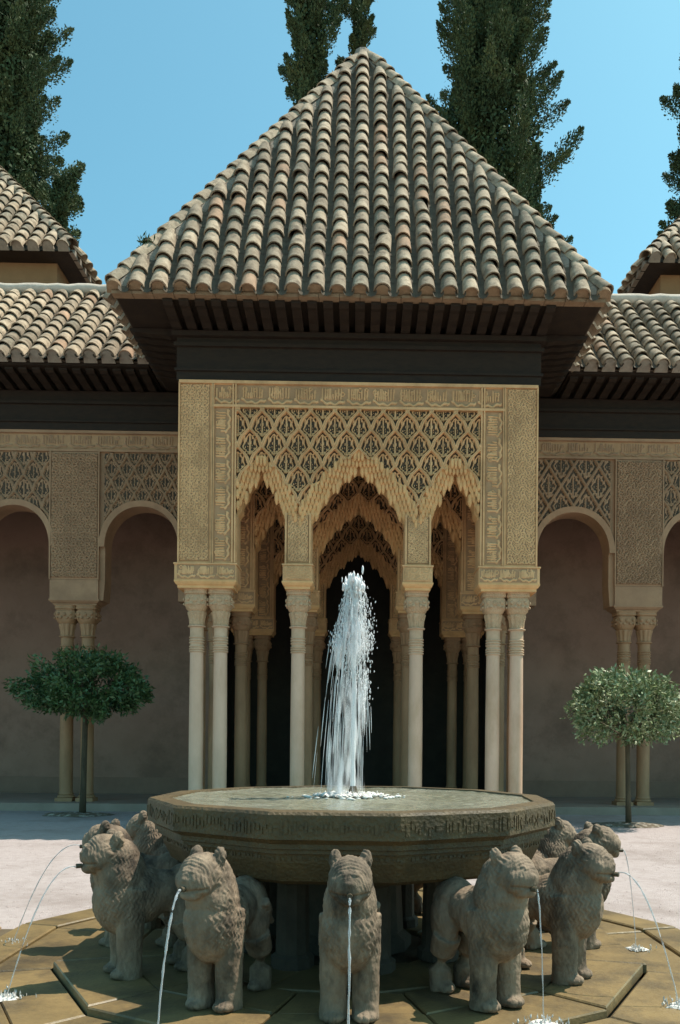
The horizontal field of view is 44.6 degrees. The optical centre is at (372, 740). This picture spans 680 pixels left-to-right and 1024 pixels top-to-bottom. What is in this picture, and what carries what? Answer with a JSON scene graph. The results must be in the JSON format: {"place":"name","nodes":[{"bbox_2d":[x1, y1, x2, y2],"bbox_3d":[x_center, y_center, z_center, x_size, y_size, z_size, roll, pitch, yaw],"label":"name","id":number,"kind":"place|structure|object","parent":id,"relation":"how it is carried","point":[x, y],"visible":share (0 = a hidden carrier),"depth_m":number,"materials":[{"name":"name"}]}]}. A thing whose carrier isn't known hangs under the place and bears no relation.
{"place":"outdoors","nodes":[
{"label":"outdoors","id":0,"kind":"place"},
{"bbox_2d":[0,866,75,1001],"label":"water stream","id":1,"kind":"structure","parent":0,"point":[6,995],"depth_m":4.27,"materials":[{"name":"white liquid"}]},
{"bbox_2d":[1,844,78,945],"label":"water stream","id":2,"kind":"structure","parent":0,"point":[31,897],"depth_m":5.35,"materials":[{"name":"white liquid"}]},
{"bbox_2d":[0,811,679,929],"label":"ground","id":3,"kind":"structure","parent":0,"point":[66,900],"depth_m":9.23,"materials":[{"name":"white stone"}]},
{"bbox_2d":[0,0,74,207],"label":"cypress tree","id":4,"kind":"object","parent":3,"relation":"on","point":[24,74],"visible":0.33,"depth_m":32.41,"materials":[{"name":"green plant"}]},
{"bbox_2d":[31,160,85,243],"bbox_3d":[-12.276,-10.742,32.127,2.905,24.268,3.312,0,0,-33],"label":"cypress tree","id":5,"kind":"object","parent":3,"relation":"on","point":[62,203],"visible":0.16,"depth_m":31.90,"materials":[{"name":"green plant"}]},
{"bbox_2d":[42,812,114,816],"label":"soil","id":6,"kind":"structure","parent":3,"relation":"on","point":[74,814],"depth_m":14.84,"materials":[{"name":"brown soil"}]},
{"bbox_2d":[4,643,155,812],"bbox_3d":[-5.223,-0.187,15.009,2.594,3.186,2.453,0,0,-1],"label":"clipped tree","id":7,"kind":"object","parent":6,"relation":"on","point":[55,692],"visible":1,"depth_m":14.68,"materials":[{"name":"green plant"}]},
{"bbox_2d":[0,283,208,811],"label":"arcade gallery","id":8,"kind":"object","parent":3,"relation":"on","point":[88,472],"visible":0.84,"depth_m":16.41,"materials":[{"name":"paint"}]},
{"bbox_2d":[0,166,101,298],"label":"hall","id":9,"kind":"structure","parent":8,"relation":"on","point":[39,243],"depth_m":18.62,"materials":[{"name":"tile"}]},
{"bbox_2d":[277,0,349,105],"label":"cypress tree","id":10,"kind":"object","parent":3,"relation":"on","point":[311,27],"visible":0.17,"depth_m":32.73,"materials":[{"name":"green plant"}]},
{"bbox_2d":[226,515,485,789],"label":"hall","id":11,"kind":"structure","parent":3,"relation":"on","point":[356,543],"depth_m":22.76,"materials":[{"name":"paint"}]},
{"bbox_2d":[334,0,378,65],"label":"cypress tree","id":12,"kind":"object","parent":3,"relation":"on","point":[364,29],"visible":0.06,"depth_m":33.36,"materials":[{"name":"green plant"}]},
{"bbox_2d":[102,47,613,793],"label":"pavilion","id":13,"kind":"structure","parent":3,"relation":"on","point":[370,287],"depth_m":13.77,"materials":[{"name":"paint"}]},
{"bbox_2d":[137,231,154,247],"bbox_3d":[-3.631,-7.906,13.290,0.354,0.470,0.291,0,0,-1],"label":"roof weed","id":14,"kind":"object","parent":13,"relation":"on","point":[140,241],"visible":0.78,"depth_m":13.20,"materials":[{"name":"green plant"}]},
{"bbox_2d":[425,0,583,243],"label":"cypress tree","id":15,"kind":"object","parent":3,"relation":"on","point":[492,94],"visible":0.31,"depth_m":31.86,"materials":[{"name":"green plant"}]},
{"bbox_2d":[504,293,679,815],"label":"arcade gallery","id":16,"kind":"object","parent":3,"relation":"on","point":[606,596],"visible":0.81,"depth_m":16.57,"materials":[{"name":"paint"}]},
{"bbox_2d":[617,216,679,308],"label":"hall","id":17,"kind":"structure","parent":16,"relation":"on","point":[655,267],"depth_m":18.87,"materials":[{"name":"tile"}]},
{"bbox_2d":[591,821,663,827],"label":"soil","id":18,"kind":"structure","parent":3,"relation":"on","point":[624,824],"depth_m":13.82,"materials":[{"name":"brown soil"}]},
{"bbox_2d":[561,662,679,822],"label":"clipped tree","id":19,"kind":"object","parent":18,"relation":"on","point":[658,717],"visible":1,"depth_m":13.66,"materials":[{"name":"green plant"}]},
{"bbox_2d":[656,57,679,235],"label":"cypress tree","id":20,"kind":"object","parent":3,"relation":"on","point":[672,208],"visible":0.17,"depth_m":33.81,"materials":[{"name":"green plant"}]},
{"bbox_2d":[0,888,679,1023],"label":"paving","id":21,"kind":"structure","parent":0,"point":[50,941],"depth_m":4.81,"materials":[{"name":"beige stone"}]},
{"bbox_2d":[157,889,180,1023],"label":"water stream","id":22,"kind":"structure","parent":21,"relation":"on","point":[168,934],"depth_m":3.69,"materials":[{"name":"white liquid"}]},
{"bbox_2d":[347,898,350,1023],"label":"water stream","id":23,"kind":"structure","parent":21,"relation":"on","point":[349,968],"depth_m":3.54,"materials":[{"name":"white liquid"}]},
{"bbox_2d":[53,895,646,1023],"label":"plinth","id":24,"kind":"structure","parent":21,"relation":"on","point":[407,995],"depth_m":4.27,"materials":[{"name":"brown stone"}]},
{"bbox_2d":[79,819,181,947],"bbox_3d":[-1.498,0.895,5.273,0.762,0.784,0.310,0,0,-1],"label":"lion statue","id":25,"kind":"object","parent":24,"relation":"on","point":[166,860],"visible":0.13,"depth_m":5.20,"materials":[{"name":"stone"}]},
{"bbox_2d":[76,828,187,980],"bbox_3d":[-1.260,0.888,4.617,0.762,0.803,0.308,0,0,-31],"label":"lion statue","id":26,"kind":"object","parent":24,"relation":"on","point":[132,894],"visible":0.84,"depth_m":4.45,"materials":[{"name":"stone"}]},
{"bbox_2d":[125,810,168,929],"bbox_3d":[-1.396,0.885,5.734,0.763,0.807,0.313,0,0,19],"label":"lion statue","id":27,"kind":"object","parent":24,"relation":"on","point":[144,834],"visible":0.13,"depth_m":5.68,"materials":[{"name":"stone"}]},
{"bbox_2d":[175,845,273,1013],"bbox_3d":[-0.729,0.898,4.127,0.305,0.792,0.762,0,0,17],"label":"lion statue","id":28,"kind":"object","parent":24,"relation":"on","point":[227,915],"visible":0.99,"depth_m":3.94,"materials":[{"name":"stone"}]},
{"bbox_2d":[318,849,381,1023],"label":"lion statue","id":29,"kind":"object","parent":24,"relation":"on","point":[349,876],"visible":0.98,"depth_m":3.76,"materials":[{"name":"stone"}]},
{"bbox_2d":[147,785,555,974],"bbox_3d":[-0.129,0.794,5.299,2.504,1.010,2.504,0,0,-1],"label":"fountain","id":30,"kind":"object","parent":24,"relation":"on","point":[277,843],"visible":0.79,"depth_m":4.37,"materials":[{"name":"stone"}]},
{"bbox_2d":[286,566,404,800],"bbox_3d":[-0.104,-0.384,5.336,0.634,1.498,0.704,1,0,30],"label":"water jet","id":31,"kind":"object","parent":30,"relation":"on","point":[353,585],"visible":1,"depth_m":5.28,"materials":[{"name":"white liquid"}]},
{"bbox_2d":[414,883,422,913],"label":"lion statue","id":32,"kind":"object","parent":24,"relation":"on","point":[417,903],"visible":0.03,"depth_m":6.24,"materials":[{"name":"stone"}]},
{"bbox_2d":[428,845,538,1012],"bbox_3d":[0.549,0.908,4.170,0.308,0.794,0.764,0,0,-31],"label":"lion statue","id":33,"kind":"object","parent":24,"relation":"on","point":[482,925],"visible":1,"depth_m":3.99,"materials":[{"name":"stone"}]},
{"bbox_2d":[513,889,569,1023],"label":"water stream","id":34,"kind":"structure","parent":24,"relation":"on","point":[544,1020],"depth_m":3.83,"materials":[{"name":"white liquid"}]},
{"bbox_2d":[535,817,576,931],"bbox_3d":[1.100,0.919,5.772,0.763,0.782,0.318,1,0,-21],"label":"lion statue","id":35,"kind":"object","parent":24,"relation":"on","point":[556,841],"visible":0.15,"depth_m":5.73,"materials":[{"name":"stone"}]},
{"bbox_2d":[521,838,619,985],"bbox_3d":[0.988,0.918,4.601,0.764,0.781,0.313,0,0,32],"label":"lion statue","id":36,"kind":"object","parent":24,"relation":"on","point":[570,885],"visible":0.62,"depth_m":4.42,"materials":[{"name":"stone"}]},
{"bbox_2d":[524,821,622,949],"bbox_3d":[1.237,0.918,5.324,0.764,0.786,0.314,0,0,-1],"label":"lion statue","id":37,"kind":"object","parent":24,"relation":"on","point":[607,839],"visible":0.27,"depth_m":5.24,"materials":[{"name":"stone"}]},
{"bbox_2d":[623,850,656,951],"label":"water stream","id":38,"kind":"structure","parent":21,"relation":"on","point":[635,947],"depth_m":5.36,"materials":[{"name":"white liquid"}]},
{"bbox_2d":[0,820,679,923],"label":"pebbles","id":39,"kind":"object","parent":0,"point":[471,884],"visible":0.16,"depth_m":8.60,"materials":[{"name":"white gravel"}]},
{"bbox_2d":[38,0,679,293],"label":"sky","id":40,"kind":"structure","parent":0,"point":[159,97],"materials":[{"name":"blue"}]},
{"bbox_2d":[618,871,679,1009],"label":"water stream","id":41,"kind":"structure","parent":0,"point":[675,1005],"depth_m":4.25,"materials":[{"name":"white liquid"}]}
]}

